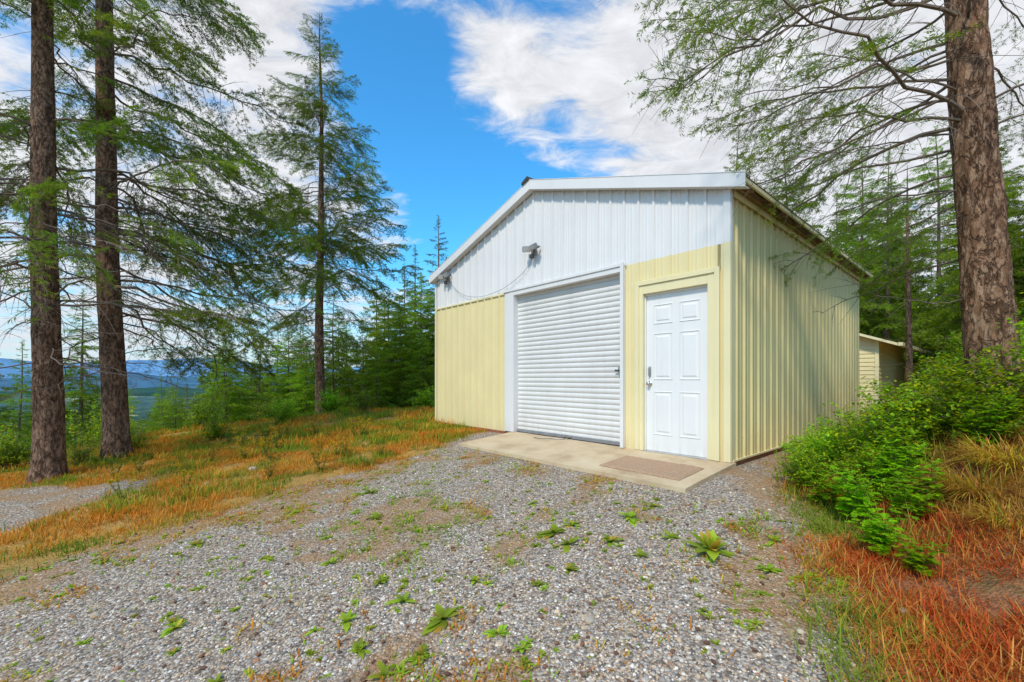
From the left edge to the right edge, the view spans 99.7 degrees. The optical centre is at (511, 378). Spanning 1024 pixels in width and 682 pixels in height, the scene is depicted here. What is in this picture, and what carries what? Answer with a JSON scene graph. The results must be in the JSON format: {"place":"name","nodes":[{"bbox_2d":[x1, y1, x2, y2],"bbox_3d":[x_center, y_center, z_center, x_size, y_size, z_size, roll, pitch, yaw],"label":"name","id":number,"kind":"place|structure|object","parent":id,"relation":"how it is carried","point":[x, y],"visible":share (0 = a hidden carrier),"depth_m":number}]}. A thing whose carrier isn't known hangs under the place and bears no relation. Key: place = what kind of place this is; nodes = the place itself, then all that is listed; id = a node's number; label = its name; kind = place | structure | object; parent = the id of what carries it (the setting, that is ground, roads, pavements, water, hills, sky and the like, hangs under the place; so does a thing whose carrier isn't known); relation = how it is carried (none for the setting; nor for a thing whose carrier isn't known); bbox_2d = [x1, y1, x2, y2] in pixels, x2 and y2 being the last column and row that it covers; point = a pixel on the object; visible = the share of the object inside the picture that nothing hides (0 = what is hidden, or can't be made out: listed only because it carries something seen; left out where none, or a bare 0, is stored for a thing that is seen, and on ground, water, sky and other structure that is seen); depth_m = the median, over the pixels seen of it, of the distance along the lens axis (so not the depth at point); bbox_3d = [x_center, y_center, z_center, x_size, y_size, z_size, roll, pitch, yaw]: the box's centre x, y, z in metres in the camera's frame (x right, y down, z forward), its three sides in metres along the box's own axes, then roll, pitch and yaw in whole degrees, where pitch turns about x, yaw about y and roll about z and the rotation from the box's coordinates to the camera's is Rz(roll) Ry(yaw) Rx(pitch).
{"place":"outdoors","nodes":[
{"label":"outdoors","id":0,"kind":"place"},
{"bbox_2d":[0,387,350,397],"bbox_3d":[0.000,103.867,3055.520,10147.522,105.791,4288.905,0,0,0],"label":"valley hills","id":1,"kind":"structure","parent":0,"point":[145,391],"depth_m":3748.51},
{"bbox_2d":[0,358,360,378],"bbox_3d":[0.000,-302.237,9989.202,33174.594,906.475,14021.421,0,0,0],"label":"distant mountains","id":2,"kind":"structure","parent":0,"point":[11,371],"depth_m":11978.40},
{"bbox_2d":[0,372,361,389],"bbox_3d":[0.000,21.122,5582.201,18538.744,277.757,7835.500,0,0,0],"label":"distant hills","id":3,"kind":"structure","parent":0,"point":[191,382],"depth_m":6524.25},
{"bbox_2d":[0,386,1023,681],"bbox_3d":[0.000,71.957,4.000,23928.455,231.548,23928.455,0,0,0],"label":"ground","id":4,"kind":"structure","parent":0,"point":[724,482],"depth_m":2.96},
{"bbox_2d":[0,362,29,461],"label":"fir tree","id":5,"kind":"object","parent":4,"relation":"on","point":[12,426],"visible":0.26,"depth_m":15.81},
{"bbox_2d":[0,340,31,457],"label":"fir tree","id":6,"kind":"object","parent":4,"relation":"on","point":[20,413],"visible":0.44,"depth_m":20.09},
{"bbox_2d":[0,427,31,468],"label":"green shrub","id":7,"kind":"object","parent":4,"relation":"on","point":[19,456],"visible":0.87,"depth_m":7.87},
{"bbox_2d":[29,288,100,448],"bbox_3d":[-13.437,0.444,13.618,2.414,6.672,2.197,0,-3,-34],"label":"fir tree","id":8,"kind":"object","parent":4,"relation":"on","point":[81,394],"visible":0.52,"depth_m":13.53},
{"bbox_2d":[66,433,102,464],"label":"green shrub","id":9,"kind":"object","parent":4,"relation":"on","point":[81,455],"visible":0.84,"depth_m":7.68},
{"bbox_2d":[65,399,143,444],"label":"green shrub","id":10,"kind":"object","parent":4,"relation":"on","point":[91,429],"visible":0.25,"depth_m":10.10},
{"bbox_2d":[71,417,145,446],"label":"green shrub","id":11,"kind":"object","parent":4,"relation":"on","point":[98,434],"visible":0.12,"depth_m":9.32},
{"bbox_2d":[87,489,151,515],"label":"tall grass clump","id":12,"kind":"object","parent":4,"relation":"on","point":[118,510],"visible":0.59,"depth_m":4.86},
{"bbox_2d":[105,469,137,500],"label":"yellow flower weed","id":13,"kind":"object","parent":4,"relation":"on","point":[111,482],"visible":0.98,"depth_m":5.22},
{"bbox_2d":[97,421,159,449],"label":"green shrub","id":14,"kind":"object","parent":4,"relation":"on","point":[133,438],"visible":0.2,"depth_m":8.98},
{"bbox_2d":[128,389,147,426],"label":"fir tree","id":15,"kind":"object","parent":4,"relation":"on","point":[131,402],"visible":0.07,"depth_m":32.32},
{"bbox_2d":[0,0,287,483],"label":"douglas fir tree","id":16,"kind":"object","parent":4,"relation":"on","point":[48,458],"visible":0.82,"depth_m":6.90},
{"bbox_2d":[145,375,183,433],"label":"fir tree","id":17,"kind":"object","parent":4,"relation":"on","point":[157,414],"visible":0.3,"depth_m":24.71},
{"bbox_2d":[142,385,191,432],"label":"fir tree","id":18,"kind":"object","parent":4,"relation":"on","point":[156,418],"visible":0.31,"depth_m":22.78},
{"bbox_2d":[0,0,342,460],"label":"douglas fir tree","id":19,"kind":"object","parent":4,"relation":"on","point":[116,439],"visible":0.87,"depth_m":8.30},
{"bbox_2d":[148,390,195,432],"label":"fir tree","id":20,"kind":"object","parent":4,"relation":"on","point":[184,420],"visible":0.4,"depth_m":19.95},
{"bbox_2d":[160,618,187,636],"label":"mullein weed","id":21,"kind":"object","parent":4,"relation":"on","point":[177,624],"visible":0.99,"depth_m":2.54},
{"bbox_2d":[172,462,197,488],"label":"yellow flower weed","id":22,"kind":"object","parent":4,"relation":"on","point":[191,474],"visible":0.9,"depth_m":5.45},
{"bbox_2d":[161,477,221,500],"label":"tall grass clump","id":23,"kind":"object","parent":4,"relation":"on","point":[186,495],"visible":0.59,"depth_m":5.25},
{"bbox_2d":[175,455,218,468],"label":"tall grass clump","id":24,"kind":"object","parent":4,"relation":"on","point":[190,462],"visible":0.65,"depth_m":6.84},
{"bbox_2d":[181,387,228,428],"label":"green shrub","id":25,"kind":"object","parent":4,"relation":"on","point":[211,408],"visible":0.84,"depth_m":11.75},
{"bbox_2d":[187,466,232,483],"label":"tall grass clump","id":26,"kind":"object","parent":4,"relation":"on","point":[207,475],"visible":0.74,"depth_m":6.03},
{"bbox_2d":[191,412,232,439],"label":"green shrub","id":27,"kind":"object","parent":4,"relation":"on","point":[215,431],"visible":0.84,"depth_m":9.55},
{"bbox_2d":[188,335,240,412],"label":"fir tree","id":28,"kind":"object","parent":4,"relation":"on","point":[198,400],"visible":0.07,"depth_m":31.39},
{"bbox_2d":[179,340,261,429],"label":"fir tree","id":29,"kind":"object","parent":4,"relation":"on","point":[240,412],"visible":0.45,"depth_m":16.94},
{"bbox_2d":[191,343,257,422],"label":"fir tree","id":30,"kind":"object","parent":4,"relation":"on","point":[238,380],"visible":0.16,"depth_m":19.28},
{"bbox_2d":[0,405,484,472],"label":"dry grass","id":31,"kind":"structure","parent":4,"relation":"on","point":[413,415],"depth_m":9.40},
{"bbox_2d":[0,418,486,583],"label":"dry grass","id":32,"kind":"structure","parent":4,"relation":"on","point":[392,445],"depth_m":6.18},
{"bbox_2d":[243,347,275,422],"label":"fir tree","id":33,"kind":"object","parent":4,"relation":"on","point":[266,384],"visible":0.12,"depth_m":22.94},
{"bbox_2d":[249,396,284,419],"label":"green shrub","id":34,"kind":"object","parent":4,"relation":"on","point":[263,412],"visible":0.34,"depth_m":13.40},
{"bbox_2d":[257,449,282,479],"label":"yellow flower weed","id":35,"kind":"object","parent":4,"relation":"on","point":[273,460],"visible":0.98,"depth_m":5.84},
{"bbox_2d":[254,329,293,412],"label":"fir tree","id":36,"kind":"object","parent":4,"relation":"on","point":[273,364],"visible":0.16,"depth_m":26.85},
{"bbox_2d":[261,397,305,423],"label":"green shrub","id":37,"kind":"object","parent":4,"relation":"on","point":[282,415],"visible":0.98,"depth_m":11.56},
{"bbox_2d":[255,329,314,417],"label":"fir tree","id":38,"kind":"object","parent":4,"relation":"on","point":[281,388],"visible":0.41,"depth_m":18.30},
{"bbox_2d":[274,325,326,411],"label":"fir tree","id":39,"kind":"object","parent":4,"relation":"on","point":[304,346],"visible":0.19,"depth_m":21.86},
{"bbox_2d":[281,352,331,415],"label":"fir tree","id":40,"kind":"object","parent":4,"relation":"on","point":[309,387],"visible":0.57,"depth_m":17.47},
{"bbox_2d":[212,11,421,414],"bbox_3d":[-6.621,-5.368,14.974,6.832,14.900,6.753,0,0,0],"label":"douglas fir tree","id":41,"kind":"object","parent":4,"relation":"on","point":[307,108],"visible":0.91,"depth_m":14.83},
{"bbox_2d":[299,295,357,411],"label":"fir tree","id":42,"kind":"object","parent":4,"relation":"on","point":[337,362],"visible":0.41,"depth_m":20.96},
{"bbox_2d":[309,387,348,413],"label":"green shrub","id":43,"kind":"object","parent":4,"relation":"on","point":[332,403],"visible":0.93,"depth_m":13.29},
{"bbox_2d":[324,316,356,410],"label":"fir tree","id":44,"kind":"object","parent":4,"relation":"on","point":[342,361],"visible":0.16,"depth_m":24.45},
{"bbox_2d":[338,609,357,631],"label":"mullein weed","id":45,"kind":"object","parent":4,"relation":"on","point":[345,623],"visible":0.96,"depth_m":2.48},
{"bbox_2d":[352,638,369,658],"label":"mullein weed","id":46,"kind":"object","parent":4,"relation":"on","point":[360,653],"visible":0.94,"depth_m":2.25},
{"bbox_2d":[347,383,379,412],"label":"green shrub","id":47,"kind":"object","parent":4,"relation":"on","point":[362,406],"visible":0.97,"depth_m":12.77},
{"bbox_2d":[334,330,394,411],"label":"fir tree","id":48,"kind":"object","parent":4,"relation":"on","point":[344,389],"visible":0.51,"depth_m":18.32},
{"bbox_2d":[337,275,398,410],"bbox_3d":[-7.022,-0.478,22.954,5.365,10.019,4.845,0,2,-17],"label":"fir tree","id":49,"kind":"object","parent":4,"relation":"on","point":[370,334],"visible":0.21,"depth_m":22.57},
{"bbox_2d":[341,339,403,410],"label":"fir tree","id":50,"kind":"object","parent":4,"relation":"on","point":[376,387],"visible":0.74,"depth_m":17.21},
{"bbox_2d":[366,660,396,681],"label":"mullein weed","id":51,"kind":"object","parent":4,"relation":"on","point":[384,670],"visible":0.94,"depth_m":2.06},
{"bbox_2d":[347,289,416,408],"bbox_3d":[-6.165,-0.273,21.604,4.835,8.461,5.354,0,1,-5],"label":"fir tree","id":52,"kind":"object","parent":4,"relation":"on","point":[378,326],"visible":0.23,"depth_m":21.50},
{"bbox_2d":[383,591,415,604],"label":"mullein weed","id":53,"kind":"object","parent":4,"relation":"on","point":[403,598],"visible":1,"depth_m":2.65},
{"bbox_2d":[385,263,418,346],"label":"fir tree","id":54,"kind":"object","parent":4,"relation":"on","point":[404,290],"visible":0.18,"depth_m":27.61},
{"bbox_2d":[374,294,434,408],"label":"fir tree","id":55,"kind":"object","parent":4,"relation":"on","point":[394,352],"visible":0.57,"depth_m":19.21},
{"bbox_2d":[385,274,434,404],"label":"fir tree","id":56,"kind":"object","parent":4,"relation":"on","point":[413,316],"visible":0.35,"depth_m":21.58},
{"bbox_2d":[392,284,434,403],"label":"fir tree","id":57,"kind":"object","parent":4,"relation":"on","point":[430,330],"visible":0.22,"depth_m":19.89},
{"bbox_2d":[395,329,434,409],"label":"fir tree","id":58,"kind":"object","parent":4,"relation":"on","point":[417,377],"visible":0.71,"depth_m":17.39},
{"bbox_2d":[397,245,434,359],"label":"fir tree","id":59,"kind":"object","parent":4,"relation":"on","point":[414,287],"visible":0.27,"depth_m":24.83},
{"bbox_2d":[403,652,434,665],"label":"mullein weed","id":60,"kind":"object","parent":4,"relation":"on","point":[414,659],"visible":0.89,"depth_m":2.13},
{"bbox_2d":[411,385,434,407],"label":"green shrub","id":61,"kind":"object","parent":4,"relation":"on","point":[427,402],"visible":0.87,"depth_m":14.40},
{"bbox_2d":[412,215,448,365],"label":"fir tree","id":62,"kind":"object","parent":4,"relation":"on","point":[438,248],"visible":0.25,"depth_m":24.15},
{"bbox_2d":[421,603,457,635],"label":"mullein weed","id":63,"kind":"object","parent":4,"relation":"on","point":[437,623],"visible":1,"depth_m":2.42},
{"bbox_2d":[0,448,926,681],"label":"straw litter","id":64,"kind":"object","parent":4,"relation":"on","point":[456,577],"visible":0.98,"depth_m":2.83},
{"bbox_2d":[0,448,928,681],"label":"gravel weeds","id":65,"kind":"object","parent":4,"relation":"on","point":[437,676],"visible":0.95,"depth_m":3.06},
{"bbox_2d":[481,624,510,637],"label":"mullein weed","id":66,"kind":"object","parent":4,"relation":"on","point":[500,630],"visible":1,"depth_m":2.28},
{"bbox_2d":[70,466,931,681],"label":"fallen cones","id":67,"kind":"object","parent":4,"relation":"on","point":[582,674],"visible":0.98,"depth_m":2.46},
{"bbox_2d":[2,137,1023,450],"bbox_3d":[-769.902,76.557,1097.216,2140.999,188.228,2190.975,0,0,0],"label":"distant forest","id":68,"kind":"object","parent":4,"relation":"on","point":[782,189],"visible":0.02,"depth_m":25.64},
{"bbox_2d":[537,523,564,538],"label":"mullein weed","id":69,"kind":"object","parent":4,"relation":"on","point":[554,529],"visible":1,"depth_m":3.48},
{"bbox_2d":[618,511,640,526],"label":"mullein weed","id":70,"kind":"object","parent":4,"relation":"on","point":[631,520],"visible":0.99,"depth_m":3.62},
{"bbox_2d":[429,171,872,492],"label":"metal garage","id":71,"kind":"structure","parent":4,"relation":"on","point":[588,324],"depth_m":6.31},
{"bbox_2d":[647,287,707,457],"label":"entry door slab","id":72,"kind":"structure","parent":71,"relation":"in","point":[676,444],"depth_m":5.53},
{"bbox_2d":[654,299,700,438],"label":"door panels","id":73,"kind":"structure","parent":71,"relation":"in","point":[689,309],"depth_m":5.49},
{"bbox_2d":[599,455,703,480],"bbox_3d":[1.591,1.021,4.998,0.560,0.078,1.020,0,0,-41],"label":"doormat","id":74,"kind":"object","parent":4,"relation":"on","point":[668,470],"visible":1,"depth_m":4.91},
{"bbox_2d":[684,529,733,562],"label":"mullein weed","id":75,"kind":"object","parent":4,"relation":"on","point":[710,544],"visible":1,"depth_m":2.97},
{"bbox_2d":[723,127,749,171],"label":"fir tree","id":76,"kind":"object","parent":4,"relation":"on","point":[737,148],"visible":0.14,"depth_m":19.37},
{"bbox_2d":[599,0,1023,415],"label":"ponderosa pine tree","id":77,"kind":"object","parent":4,"relation":"on","point":[987,299],"visible":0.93,"depth_m":4.62},
{"bbox_2d":[774,439,856,492],"bbox_3d":[2.741,0.855,3.998,0.614,0.553,0.822,0,0,-11],"label":"green shrub","id":78,"kind":"object","parent":4,"relation":"on","point":[799,474],"visible":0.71,"depth_m":4.00},
{"bbox_2d":[777,421,862,478],"bbox_3d":[3.163,0.753,4.384,0.846,0.634,0.775,0,0,-34],"label":"green shrub","id":79,"kind":"object","parent":4,"relation":"on","point":[823,445],"visible":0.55,"depth_m":4.35},
{"bbox_2d":[800,463,851,506],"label":"tansy plant","id":80,"kind":"object","parent":4,"relation":"on","point":[826,494],"visible":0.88,"depth_m":3.58},
{"bbox_2d":[785,414,878,466],"bbox_3d":[3.489,0.732,4.745,0.986,0.657,0.908,0,0,-9],"label":"green shrub","id":81,"kind":"object","parent":4,"relation":"on","point":[814,435],"visible":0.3,"depth_m":4.72},
{"bbox_2d":[814,403,871,449],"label":"green shrub","id":82,"kind":"object","parent":4,"relation":"on","point":[842,427],"visible":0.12,"depth_m":5.28},
{"bbox_2d":[821,189,879,330],"bbox_3d":[14.548,-3.159,19.277,2.899,10.563,3.185,0,-2,-8],"label":"fir tree","id":83,"kind":"object","parent":4,"relation":"on","point":[862,321],"visible":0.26,"depth_m":18.97},
{"bbox_2d":[820,462,882,524],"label":"tansy plant","id":84,"kind":"object","parent":4,"relation":"on","point":[854,496],"visible":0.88,"depth_m":3.19},
{"bbox_2d":[823,436,906,492],"bbox_3d":[3.038,0.766,3.693,0.625,0.511,0.682,0,0,35],"label":"green shrub","id":85,"kind":"object","parent":4,"relation":"on","point":[864,468],"visible":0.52,"depth_m":3.64},
{"bbox_2d":[839,469,898,512],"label":"green shrub","id":86,"kind":"object","parent":4,"relation":"on","point":[869,490],"visible":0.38,"depth_m":3.32},
{"bbox_2d":[845,497,917,554],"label":"tansy plant","id":87,"kind":"object","parent":4,"relation":"on","point":[873,529],"visible":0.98,"depth_m":2.72},
{"bbox_2d":[824,389,952,472],"bbox_3d":[3.366,0.536,3.934,1.315,0.884,0.983,0,0,-33],"label":"green shrub","id":88,"kind":"object","parent":4,"relation":"on","point":[873,439],"visible":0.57,"depth_m":3.90},
{"bbox_2d":[854,438,927,500],"bbox_3d":[2.973,0.730,3.385,0.344,0.486,0.434,0,0,-28],"label":"tansy plant","id":89,"kind":"object","parent":4,"relation":"on","point":[883,476],"visible":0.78,"depth_m":3.37},
{"bbox_2d":[859,333,925,411],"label":"cream shed","id":90,"kind":"structure","parent":4,"relation":"on","point":[880,353],"depth_m":13.69},
{"bbox_2d":[817,372,969,454],"bbox_3d":[3.796,0.371,4.305,1.228,0.920,1.125,0,0,-3],"label":"green shrub","id":91,"kind":"object","parent":4,"relation":"on","point":[914,404],"visible":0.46,"depth_m":4.20},
{"bbox_2d":[765,401,1023,681],"bbox_3d":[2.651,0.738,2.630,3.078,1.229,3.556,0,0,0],"label":"red dry grass","id":92,"kind":"structure","parent":4,"relation":"on","point":[954,666],"depth_m":2.21},
{"bbox_2d":[868,427,926,475],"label":"tansy plant","id":93,"kind":"object","parent":4,"relation":"on","point":[904,453],"visible":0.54,"depth_m":3.59},
{"bbox_2d":[846,372,955,436],"bbox_3d":[4.603,0.396,4.990,1.045,0.940,1.397,0,0,-20],"label":"green shrub","id":94,"kind":"object","parent":4,"relation":"on","point":[921,387],"visible":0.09,"depth_m":4.86},
{"bbox_2d":[848,167,958,392],"bbox_3d":[7.684,-1.381,8.671,1.906,5.700,2.090,0,0,0],"label":"pine tree","id":95,"kind":"object","parent":4,"relation":"on","point":[908,343],"visible":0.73,"depth_m":8.56},
{"bbox_2d":[853,150,955,385],"bbox_3d":[15.969,-3.838,18.462,4.708,12.248,4.327,1,0,-29],"label":"fir tree","id":96,"kind":"object","parent":4,"relation":"on","point":[884,309],"visible":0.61,"depth_m":18.27},
{"bbox_2d":[866,122,960,396],"bbox_3d":[20.025,-4.636,20.093,7.045,14.472,6.362,-2,0,-19],"label":"fir tree","id":97,"kind":"object","parent":4,"relation":"on","point":[927,249],"visible":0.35,"depth_m":20.00},
{"bbox_2d":[886,469,943,522],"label":"tansy plant","id":98,"kind":"object","parent":4,"relation":"on","point":[917,509],"visible":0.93,"depth_m":2.96},
{"bbox_2d":[888,526,948,576],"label":"tansy plant","id":99,"kind":"object","parent":4,"relation":"on","point":[913,557],"visible":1,"depth_m":2.45},
{"bbox_2d":[890,457,949,502],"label":"tansy plant","id":100,"kind":"object","parent":4,"relation":"on","point":[921,482],"visible":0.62,"depth_m":3.10},
{"bbox_2d":[891,347,963,406],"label":"green shrub","id":101,"kind":"object","parent":4,"relation":"on","point":[932,377],"visible":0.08,"depth_m":7.40},
{"bbox_2d":[887,457,1023,514],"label":"golden grass clump","id":102,"kind":"object","parent":4,"relation":"on","point":[955,489],"visible":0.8,"depth_m":2.92},
{"bbox_2d":[898,338,1023,435],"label":"green shrub","id":103,"kind":"object","parent":4,"relation":"on","point":[956,383],"visible":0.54,"depth_m":3.94},
{"bbox_2d":[900,105,1023,300],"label":"tree","id":104,"kind":"object","parent":4,"relation":"on","point":[942,233],"visible":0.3,"depth_m":9.99},
{"bbox_2d":[912,159,1023,385],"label":"fir tree","id":105,"kind":"object","parent":4,"relation":"on","point":[933,333],"visible":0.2,"depth_m":14.26},
{"bbox_2d":[915,424,1023,477],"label":"golden grass clump","id":106,"kind":"object","parent":4,"relation":"on","point":[988,456],"visible":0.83,"depth_m":3.09},
{"bbox_2d":[923,371,1023,448],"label":"green shrub","id":107,"kind":"object","parent":4,"relation":"on","point":[999,425],"visible":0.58,"depth_m":3.50},
{"bbox_2d":[927,330,1023,392],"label":"green shrub","id":108,"kind":"object","parent":4,"relation":"on","point":[960,358],"visible":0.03,"depth_m":5.48},
{"bbox_2d":[929,92,1023,336],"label":"fir tree","id":109,"kind":"object","parent":4,"relation":"on","point":[1020,213],"visible":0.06,"depth_m":15.33},
{"bbox_2d":[937,495,1023,532],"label":"golden grass clump","id":110,"kind":"object","parent":4,"relation":"on","point":[992,517],"visible":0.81,"depth_m":2.57},
{"bbox_2d":[947,394,1018,447],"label":"shrub","id":111,"kind":"object","parent":4,"relation":"on","point":[992,418],"visible":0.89,"depth_m":3.36},
{"bbox_2d":[960,313,1023,390],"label":"green shrub","id":112,"kind":"object","parent":4,"relation":"on","point":[1017,331],"visible":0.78,"depth_m":3.85},
{"bbox_2d":[1012,252,1023,317],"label":"fir tree","id":113,"kind":"object","parent":4,"relation":"on","point":[1020,286],"visible":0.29,"depth_m":12.81},
{"bbox_2d":[1013,237,1023,332],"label":"fir tree","id":114,"kind":"object","parent":4,"relation":"on","point":[1018,271],"visible":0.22,"depth_m":12.82},
{"bbox_2d":[0,0,1023,367],"label":"sky","id":115,"kind":"structure","parent":0,"point":[466,101]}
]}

